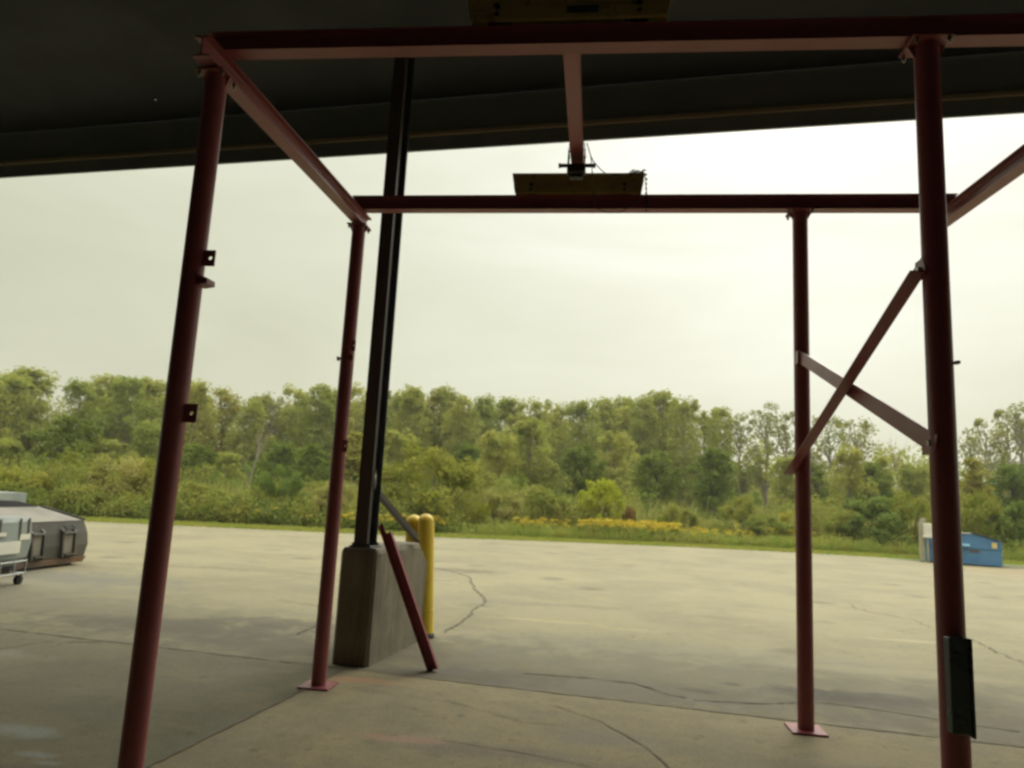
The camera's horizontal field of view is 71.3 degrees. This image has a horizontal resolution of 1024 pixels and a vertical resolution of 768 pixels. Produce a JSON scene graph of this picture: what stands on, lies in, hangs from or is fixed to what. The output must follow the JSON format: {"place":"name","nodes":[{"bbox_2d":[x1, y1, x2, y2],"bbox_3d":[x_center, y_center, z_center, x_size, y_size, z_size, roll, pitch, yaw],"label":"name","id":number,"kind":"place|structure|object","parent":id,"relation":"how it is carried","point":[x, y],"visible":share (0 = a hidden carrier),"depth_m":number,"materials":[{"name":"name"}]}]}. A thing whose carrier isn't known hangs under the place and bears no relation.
{"place":"outdoors","nodes":[
{"label":"outdoors","id":0,"kind":"place"},
{"bbox_2d":[332,541,425,666],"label":"concrete pier","id":1,"kind":"structure","parent":0,"point":[373,625],"depth_m":6.66,"materials":[{"name":"grey concrete"}]},
{"bbox_2d":[0,0,1023,547],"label":"loading canopy","id":2,"kind":"object","parent":1,"relation":"on","point":[88,86],"visible":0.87,"depth_m":7.81,"materials":[{"name":"black metal"}]},
{"bbox_2d":[380,491,420,542],"bbox_3d":[-1.168,1.358,7.380,0.075,0.567,0.752,-3,-11,33],"label":"steel strut","id":3,"kind":"object","parent":2,"relation":"attached to","point":[387,504],"visible":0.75,"depth_m":7.39,"materials":[{"name":"grey metal"}]},
{"bbox_2d":[0,521,1023,767],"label":"parking lot","id":4,"kind":"structure","parent":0,"point":[876,651],"depth_m":9.59,"materials":[{"name":"concrete"}]},
{"bbox_2d":[0,515,31,584],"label":"tote cart","id":5,"kind":"object","parent":4,"relation":"on","point":[15,536],"visible":1,"depth_m":10.02,"materials":[{"name":"grey plastic"}]},
{"bbox_2d":[0,500,87,571],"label":"dumpster","id":6,"kind":"object","parent":4,"relation":"on","point":[59,538],"visible":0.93,"depth_m":12.19,"materials":[{"name":"grey paint"}]},
{"bbox_2d":[0,629,342,767],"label":"concrete slab","id":7,"kind":"structure","parent":4,"relation":"on","point":[62,702],"depth_m":5.28,"materials":[{"name":"grey concrete"}]},
{"bbox_2d":[378,524,438,670],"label":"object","id":8,"kind":"object","parent":4,"relation":"on","point":[413,611],"visible":1,"depth_m":6.61,"materials":[{"name":"red metal"}]},
{"bbox_2d":[417,514,434,637],"bbox_3d":[-0.978,2.155,8.065,0.216,1.355,0.216,-2,-9,6],"label":"bollard","id":9,"kind":"object","parent":4,"relation":"on","point":[425,533],"visible":0.75,"depth_m":8.02,"materials":[{"name":"yellow metal"}]},
{"bbox_2d":[0,531,1023,767],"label":"pavement cracks","id":10,"kind":"object","parent":4,"relation":"on","point":[274,703],"visible":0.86,"depth_m":5.95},
{"bbox_2d":[148,669,1023,767],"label":"concrete slab","id":11,"kind":"structure","parent":4,"relation":"on","point":[344,722],"depth_m":4.88,"materials":[{"name":"grey concrete"}]},
{"bbox_2d":[117,13,1023,767],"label":"gantry frame","id":12,"kind":"object","parent":11,"relation":"on","point":[923,43],"visible":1,"depth_m":3.78,"materials":[{"name":"red paint"}]},
{"bbox_2d":[468,0,670,194],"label":"crane bridge","id":13,"kind":"structure","parent":12,"relation":"on","point":[503,12],"depth_m":3.88,"materials":[{"name":"red paint"}]},
{"bbox_2d":[558,143,595,179],"bbox_3d":[0.532,-1.816,5.814,0.300,0.274,0.171,2,-9,7],"label":"chain trolley","id":14,"kind":"object","parent":13,"relation":"hanging from","point":[576,171],"visible":0.86,"depth_m":5.77,"materials":[{"name":"black metal"}]},
{"bbox_2d":[0,99,1023,499],"label":"sky","id":15,"kind":"structure","parent":0,"point":[558,308],"materials":[{"name":"white"}]},
{"bbox_2d":[79,514,1023,568],"bbox_3d":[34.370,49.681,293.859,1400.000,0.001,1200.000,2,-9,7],"label":"ground","id":16,"kind":"structure","parent":0,"point":[1009,566],"depth_m":26.52,"materials":[{"name":"green plant"}]},
{"bbox_2d":[0,436,39,470],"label":"tree","id":17,"kind":"object","parent":16,"relation":"on","point":[14,445],"visible":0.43,"depth_m":40.07,"materials":[{"name":"green plant"}]},
{"bbox_2d":[0,371,46,462],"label":"tree","id":18,"kind":"object","parent":16,"relation":"on","point":[18,382],"visible":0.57,"depth_m":60.06,"materials":[{"name":"green plant"}]},
{"bbox_2d":[0,468,63,502],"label":"shrub","id":19,"kind":"object","parent":16,"relation":"on","point":[43,480],"visible":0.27,"depth_m":27.84,"materials":[{"name":"green plant"}]},
{"bbox_2d":[3,365,66,467],"bbox_3d":[-43.585,3.883,63.575,6.507,11.045,6.496,8,-10,-30],"label":"tree","id":20,"kind":"object","parent":16,"relation":"on","point":[45,385],"visible":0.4,"depth_m":63.61,"materials":[{"name":"green plant"}]},
{"bbox_2d":[23,413,106,471],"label":"tree","id":21,"kind":"object","parent":16,"relation":"on","point":[67,427],"visible":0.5,"depth_m":42.36,"materials":[{"name":"green plant"}]},
{"bbox_2d":[41,377,109,453],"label":"tree","id":22,"kind":"object","parent":16,"relation":"on","point":[77,387],"visible":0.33,"depth_m":58.63,"materials":[{"name":"green plant"}]},
{"bbox_2d":[76,435,131,472],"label":"tree","id":23,"kind":"object","parent":16,"relation":"on","point":[109,448],"visible":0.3,"depth_m":44.12,"materials":[{"name":"green plant"}]},
{"bbox_2d":[80,373,127,467],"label":"tree","id":24,"kind":"object","parent":16,"relation":"on","point":[99,382],"visible":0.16,"depth_m":62.50,"materials":[{"name":"green plant"}]},
{"bbox_2d":[84,452,153,504],"bbox_3d":[-16.104,4.083,29.263,2.593,2.696,2.922,8,-10,-28],"label":"shrub","id":25,"kind":"object","parent":16,"relation":"on","point":[128,470],"visible":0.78,"depth_m":29.00,"materials":[{"name":"green plant"}]},
{"bbox_2d":[92,375,161,474],"bbox_3d":[-30.916,4.089,57.198,6.009,9.924,5.502,-3,-11,34],"label":"tree","id":26,"kind":"object","parent":16,"relation":"on","point":[120,418],"visible":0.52,"depth_m":57.04,"materials":[{"name":"green plant"}]},
{"bbox_2d":[117,417,161,459],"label":"tree","id":27,"kind":"object","parent":16,"relation":"on","point":[147,445],"visible":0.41,"depth_m":46.08,"materials":[{"name":"green plant"}]},
{"bbox_2d":[113,375,166,460],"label":"tree","id":28,"kind":"object","parent":16,"relation":"on","point":[154,397],"visible":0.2,"depth_m":61.03,"materials":[{"name":"green plant"}]},
{"bbox_2d":[179,442,219,487],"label":"tree","id":29,"kind":"object","parent":16,"relation":"on","point":[194,454],"visible":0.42,"depth_m":41.04,"materials":[{"name":"green plant"}]},
{"bbox_2d":[181,378,223,469],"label":"tree","id":30,"kind":"object","parent":16,"relation":"on","point":[192,435],"visible":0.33,"depth_m":59.34,"materials":[{"name":"green plant"}]},
{"bbox_2d":[177,479,230,519],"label":"shrub","id":31,"kind":"object","parent":16,"relation":"on","point":[193,486],"visible":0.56,"depth_m":28.41,"materials":[{"name":"green plant"}]},
{"bbox_2d":[185,386,250,472],"bbox_3d":[-25.826,5.200,63.413,5.426,10.191,5.571,-2,-10,31],"label":"tree","id":32,"kind":"object","parent":16,"relation":"on","point":[232,408],"visible":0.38,"depth_m":62.99,"materials":[{"name":"green plant"}]},
{"bbox_2d":[199,450,246,488],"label":"tree","id":33,"kind":"object","parent":16,"relation":"on","point":[231,459],"visible":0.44,"depth_m":42.91,"materials":[{"name":"green plant"}]},
{"bbox_2d":[0,457,471,533],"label":"edge thicket","id":34,"kind":"object","parent":16,"relation":"on","point":[308,512],"visible":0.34,"depth_m":27.89,"materials":[{"name":"green plant"}]},
{"bbox_2d":[221,399,276,479],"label":"tree","id":35,"kind":"object","parent":16,"relation":"on","point":[250,433],"visible":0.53,"depth_m":57.51,"materials":[{"name":"green plant"}]},
{"bbox_2d":[219,392,288,479],"bbox_3d":[-22.918,5.618,63.349,6.169,9.636,6.737,8,-10,-27],"label":"tree","id":36,"kind":"object","parent":16,"relation":"on","point":[243,407],"visible":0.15,"depth_m":62.91,"materials":[{"name":"green plant"}]},
{"bbox_2d":[251,390,296,465],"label":"tree","id":37,"kind":"object","parent":16,"relation":"on","point":[265,400],"visible":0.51,"depth_m":62.01,"materials":[{"name":"green plant"}]},
{"bbox_2d":[248,439,300,487],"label":"tree","id":38,"kind":"object","parent":16,"relation":"on","point":[277,455],"visible":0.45,"depth_m":46.92,"materials":[{"name":"green plant"}]},
{"bbox_2d":[250,463,310,520],"bbox_3d":[-9.559,4.530,29.245,2.288,2.502,1.954,0,-10,20],"label":"shrub","id":39,"kind":"object","parent":16,"relation":"on","point":[294,482],"visible":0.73,"depth_m":29.14,"materials":[{"name":"green plant"}]},
{"bbox_2d":[272,382,311,474],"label":"tree","id":40,"kind":"object","parent":16,"relation":"on","point":[298,394],"visible":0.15,"depth_m":66.02,"materials":[{"name":"green plant"}]},
{"bbox_2d":[289,443,330,494],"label":"tree","id":41,"kind":"object","parent":16,"relation":"on","point":[309,471],"visible":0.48,"depth_m":40.83,"materials":[{"name":"green plant"}]},
{"bbox_2d":[282,383,350,474],"bbox_3d":[-16.709,5.047,60.177,4.972,10.417,4.885,-2,-10,27],"label":"tree","id":42,"kind":"object","parent":16,"relation":"on","point":[316,430],"visible":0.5,"depth_m":59.94,"materials":[{"name":"green plant"}]},
{"bbox_2d":[311,479,357,513],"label":"shrub","id":43,"kind":"object","parent":16,"relation":"on","point":[323,495],"visible":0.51,"depth_m":29.42,"materials":[{"name":"green plant"}]},
{"bbox_2d":[344,431,362,490],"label":"tree","id":44,"kind":"object","parent":16,"relation":"on","point":[352,461],"visible":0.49,"depth_m":43.64,"materials":[{"name":"green plant"}]},
{"bbox_2d":[328,382,386,483],"bbox_3d":[-12.697,5.045,58.880,4.543,10.437,4.874,0,-10,20],"label":"tree","id":45,"kind":"object","parent":16,"relation":"on","point":[358,412],"visible":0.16,"depth_m":58.87,"materials":[{"name":"green plant"}]},
{"bbox_2d":[381,427,421,497],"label":"tree","id":46,"kind":"object","parent":16,"relation":"on","point":[398,441],"visible":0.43,"depth_m":45.72,"materials":[{"name":"green plant"}]},
{"bbox_2d":[385,383,434,491],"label":"tree","id":47,"kind":"object","parent":16,"relation":"on","point":[415,396],"visible":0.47,"depth_m":61.04,"materials":[{"name":"green plant"}]},
{"bbox_2d":[398,391,454,484],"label":"tree","id":48,"kind":"object","parent":16,"relation":"on","point":[432,400],"visible":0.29,"depth_m":64.64,"materials":[{"name":"green plant"}]},
{"bbox_2d":[379,438,492,530],"bbox_3d":[-3.281,4.418,30.735,5.612,3.978,5.628,-1,-10,22],"label":"shrub","id":49,"kind":"object","parent":16,"relation":"on","point":[453,475],"visible":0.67,"depth_m":29.95,"materials":[{"name":"green plant"}]},
{"bbox_2d":[412,382,465,486],"bbox_3d":[-6.622,5.694,64.985,6.191,11.724,5.669,1,-9,11],"label":"tree","id":50,"kind":"object","parent":16,"relation":"on","point":[447,397],"visible":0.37,"depth_m":64.74,"materials":[{"name":"green plant"}]},
{"bbox_2d":[435,393,484,465],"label":"tree","id":51,"kind":"object","parent":16,"relation":"on","point":[461,401],"visible":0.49,"depth_m":59.40,"materials":[{"name":"green plant"}]},
{"bbox_2d":[458,393,504,480],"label":"tree","id":52,"kind":"object","parent":16,"relation":"on","point":[485,407],"visible":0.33,"depth_m":63.42,"materials":[{"name":"green plant"}]},
{"bbox_2d":[473,426,523,503],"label":"tree","id":53,"kind":"object","parent":16,"relation":"on","point":[493,461],"visible":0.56,"depth_m":42.66,"materials":[{"name":"green plant"}]},
{"bbox_2d":[475,487,523,524],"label":"shrub","id":54,"kind":"object","parent":16,"relation":"on","point":[492,500],"visible":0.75,"depth_m":30.95,"materials":[{"name":"green plant"}]},
{"bbox_2d":[7,447,1003,531],"bbox_3d":[1.103,8.047,49.956,99.893,5.077,24.289,3,-9,-3],"label":"woodland understorey","id":55,"kind":"object","parent":16,"relation":"on","point":[757,499],"visible":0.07,"depth_m":44.05,"materials":[{"name":"green plant"}]},
{"bbox_2d":[2,459,1016,543],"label":"dry stalks","id":56,"kind":"object","parent":16,"relation":"on","point":[571,513],"visible":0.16,"depth_m":33.01,"materials":[{"name":"green plant"}]},
{"bbox_2d":[0,446,1022,541],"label":"brush","id":57,"kind":"object","parent":16,"relation":"on","point":[567,499],"visible":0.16,"depth_m":33.31,"materials":[{"name":"green plant"}]},
{"bbox_2d":[494,395,529,468],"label":"tree","id":58,"kind":"object","parent":16,"relation":"on","point":[506,406],"visible":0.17,"depth_m":67.14,"materials":[{"name":"green plant"}]},
{"bbox_2d":[32,393,1017,511],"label":"distant wood","id":59,"kind":"object","parent":16,"relation":"on","point":[888,458],"visible":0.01,"depth_m":79.06,"materials":[{"name":"green plant"}]},
{"bbox_2d":[512,396,561,485],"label":"tree","id":60,"kind":"object","parent":16,"relation":"on","point":[535,407],"visible":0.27,"depth_m":61.84,"materials":[{"name":"green plant"}]},
{"bbox_2d":[503,418,574,497],"bbox_3d":[1.720,5.578,45.531,4.659,6.986,3.816,2,-9,5],"label":"tree","id":61,"kind":"object","parent":16,"relation":"on","point":[533,474],"visible":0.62,"depth_m":45.25,"materials":[{"name":"green plant"}]},
{"bbox_2d":[524,484,576,526],"bbox_3d":[1.524,5.619,31.934,2.249,2.367,2.443,-2,-10,28],"label":"shrub","id":62,"kind":"object","parent":16,"relation":"on","point":[543,502],"visible":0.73,"depth_m":31.59,"materials":[{"name":"green plant"}]},
{"bbox_2d":[540,401,573,490],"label":"tree","id":63,"kind":"object","parent":16,"relation":"on","point":[556,424],"visible":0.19,"depth_m":66.17,"materials":[{"name":"green plant"}]},
{"bbox_2d":[231,507,917,545],"bbox_3d":[3.558,6.145,30.351,29.450,0.992,3.518,5,-9,-10],"label":"goldenrod","id":64,"kind":"object","parent":16,"relation":"on","point":[348,523],"depth_m":29.48,"materials":[{"name":"yellow plant"}]},
{"bbox_2d":[554,398,605,491],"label":"tree","id":65,"kind":"object","parent":16,"relation":"on","point":[582,407],"visible":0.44,"depth_m":61.43,"materials":[{"name":"green plant"}]},
{"bbox_2d":[553,443,609,503],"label":"tree","id":66,"kind":"object","parent":16,"relation":"on","point":[579,483],"visible":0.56,"depth_m":47.29,"materials":[{"name":"green plant"}]},
{"bbox_2d":[576,477,625,524],"bbox_3d":[3.962,5.596,32.341,2.070,2.756,2.354,-3,-11,32],"label":"shrub","id":67,"kind":"object","parent":16,"relation":"on","point":[611,486],"visible":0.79,"depth_m":32.11,"materials":[{"name":"green plant"}]},
{"bbox_2d":[574,396,632,478],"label":"tree","id":68,"kind":"object","parent":16,"relation":"on","point":[605,409],"visible":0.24,"depth_m":65.64,"materials":[{"name":"green plant"}]},
{"bbox_2d":[587,430,642,500],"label":"tree","id":69,"kind":"object","parent":16,"relation":"on","point":[609,441],"visible":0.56,"depth_m":50.69,"materials":[{"name":"green plant"}]},
{"bbox_2d":[620,394,665,492],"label":"tree","id":70,"kind":"object","parent":16,"relation":"on","point":[641,403],"visible":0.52,"depth_m":64.16,"materials":[{"name":"green plant"}]},
{"bbox_2d":[626,450,686,513],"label":"tree","id":71,"kind":"object","parent":16,"relation":"on","point":[662,488],"visible":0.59,"depth_m":44.22,"materials":[{"name":"green plant"}]},
{"bbox_2d":[637,388,690,501],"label":"tree","id":72,"kind":"object","parent":16,"relation":"on","point":[659,398],"visible":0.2,"depth_m":68.56,"materials":[{"name":"green plant"}]},
{"bbox_2d":[661,504,699,532],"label":"shrub","id":73,"kind":"object","parent":16,"relation":"on","point":[687,513],"visible":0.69,"depth_m":32.35,"materials":[{"name":"green plant"}]},
{"bbox_2d":[662,395,707,509],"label":"tree","id":74,"kind":"object","parent":16,"relation":"on","point":[678,459],"visible":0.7,"depth_m":61.84,"materials":[{"name":"green plant"}]},
{"bbox_2d":[685,408,724,510],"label":"tree","id":75,"kind":"object","parent":16,"relation":"on","point":[703,420],"visible":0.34,"depth_m":66.16,"materials":[{"name":"green plant"}]},
{"bbox_2d":[685,446,739,521],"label":"tree","id":76,"kind":"object","parent":16,"relation":"on","point":[702,488],"visible":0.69,"depth_m":47.30,"materials":[{"name":"green plant"}]},
{"bbox_2d":[705,406,747,505],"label":"tree","id":77,"kind":"object","parent":16,"relation":"on","point":[724,413],"visible":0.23,"depth_m":69.72,"materials":[{"name":"green plant"}]},
{"bbox_2d":[434,510,1023,560],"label":"tall weeds","id":78,"kind":"object","parent":16,"relation":"on","point":[516,531],"visible":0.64,"depth_m":29.28,"materials":[{"name":"green plant"}]},
{"bbox_2d":[709,492,761,535],"bbox_3d":[10.775,6.347,33.728,2.337,2.448,2.152,8,-10,-30],"label":"shrub","id":79,"kind":"object","parent":16,"relation":"on","point":[746,506],"visible":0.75,"depth_m":33.57,"materials":[{"name":"green plant"}]},
{"bbox_2d":[716,412,762,500],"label":"tree","id":80,"kind":"object","parent":16,"relation":"on","point":[744,479],"visible":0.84,"depth_m":63.55,"materials":[{"name":"green plant"}]},
{"bbox_2d":[737,401,794,507],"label":"tree","id":81,"kind":"object","parent":16,"relation":"on","point":[764,485],"visible":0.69,"depth_m":68.33,"materials":[{"name":"green plant"}]},
{"bbox_2d":[742,513,794,537],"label":"shrub","id":82,"kind":"object","parent":16,"relation":"on","point":[755,523],"visible":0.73,"depth_m":31.99,"materials":[{"name":"green plant"}]},
{"bbox_2d":[762,455,794,513],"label":"tree","id":83,"kind":"object","parent":16,"relation":"on","point":[786,489],"visible":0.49,"depth_m":48.45,"materials":[{"name":"green plant"}]},
{"bbox_2d":[763,411,794,494],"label":"tree","id":84,"kind":"object","parent":16,"relation":"on","point":[786,436],"visible":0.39,"depth_m":62.24,"materials":[{"name":"green plant"}]},
{"bbox_2d":[811,462,839,508],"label":"tree","id":85,"kind":"object","parent":16,"relation":"on","point":[817,478],"visible":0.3,"depth_m":50.07,"materials":[{"name":"green plant"}]},
{"bbox_2d":[811,416,851,494],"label":"tree","id":86,"kind":"object","parent":16,"relation":"on","point":[830,450],"visible":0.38,"depth_m":69.87,"materials":[{"name":"green plant"}]},
{"bbox_2d":[823,444,879,511],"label":"tree","id":87,"kind":"object","parent":16,"relation":"on","point":[850,472],"visible":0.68,"depth_m":44.77,"materials":[{"name":"green plant"}]},
{"bbox_2d":[827,416,883,495],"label":"tree","id":88,"kind":"object","parent":16,"relation":"on","point":[865,426],"visible":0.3,"depth_m":63.90,"materials":[{"name":"green plant"}]},
{"bbox_2d":[840,459,895,502],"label":"tree","id":89,"kind":"object","parent":16,"relation":"on","point":[871,469],"visible":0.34,"depth_m":46.58,"materials":[{"name":"green plant"}]},
{"bbox_2d":[831,496,912,546],"bbox_3d":[15.990,6.281,32.123,3.246,2.588,3.636,0,-9,16],"label":"shrub","id":90,"kind":"object","parent":16,"relation":"on","point":[873,510],"visible":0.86,"depth_m":31.27,"materials":[{"name":"green plant"}]},
{"bbox_2d":[877,488,931,547],"bbox_3d":[17.863,6.171,32.059,2.697,3.045,2.689,-3,-10,31],"label":"shrub","id":91,"kind":"object","parent":16,"relation":"on","point":[907,514],"visible":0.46,"depth_m":31.98,"materials":[{"name":"green plant"}]},
{"bbox_2d":[891,459,930,514],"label":"tree","id":92,"kind":"object","parent":16,"relation":"on","point":[909,473],"visible":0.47,"depth_m":50.31,"materials":[{"name":"green plant"}]},
{"bbox_2d":[925,533,1002,566],"bbox_3d":[16.868,6.119,26.689,2.410,1.135,1.650,-3,-10,31],"label":"dumpster","id":93,"kind":"object","parent":16,"relation":"on","point":[978,549],"visible":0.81,"depth_m":25.84,"materials":[{"name":"blue paint"}]},
{"bbox_2d":[957,427,994,509],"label":"tree","id":94,"kind":"object","parent":16,"relation":"on","point":[971,443],"visible":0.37,"depth_m":61.70,"materials":[{"name":"green plant"}]},
{"bbox_2d":[959,457,999,519],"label":"tree","id":95,"kind":"object","parent":16,"relation":"on","point":[973,477],"visible":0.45,"depth_m":44.62,"materials":[{"name":"green plant"}]},
{"bbox_2d":[966,417,1010,508],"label":"tree","id":96,"kind":"object","parent":16,"relation":"on","point":[977,423],"visible":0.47,"depth_m":65.45,"materials":[{"name":"green plant"}]},
{"bbox_2d":[960,489,1023,554],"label":"shrub","id":97,"kind":"object","parent":16,"relation":"on","point":[993,514],"visible":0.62,"depth_m":31.95,"materials":[{"name":"green plant"}]},
{"bbox_2d":[978,501,1023,551],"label":"shrub","id":98,"kind":"object","parent":16,"relation":"on","point":[1014,511],"visible":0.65,"depth_m":31.45,"materials":[{"name":"green plant"}]},
{"bbox_2d":[983,401,1023,493],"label":"tree","id":99,"kind":"object","parent":16,"relation":"on","point":[1017,421],"visible":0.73,"depth_m":63.99,"materials":[{"name":"green plant"}]},
{"bbox_2d":[983,408,1023,499],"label":"tree","id":100,"kind":"object","parent":16,"relation":"on","point":[998,413],"visible":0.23,"depth_m":69.70,"materials":[{"name":"green plant"}]},
{"bbox_2d":[984,459,1023,510],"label":"tree","id":101,"kind":"object","parent":16,"relation":"on","point":[1014,476],"visible":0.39,"depth_m":46.30,"materials":[{"name":"green plant"}]},
{"bbox_2d":[963,566,1023,577],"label":"gravel shoulder","id":102,"kind":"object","parent":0,"point":[1017,573],"visible":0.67,"depth_m":23.41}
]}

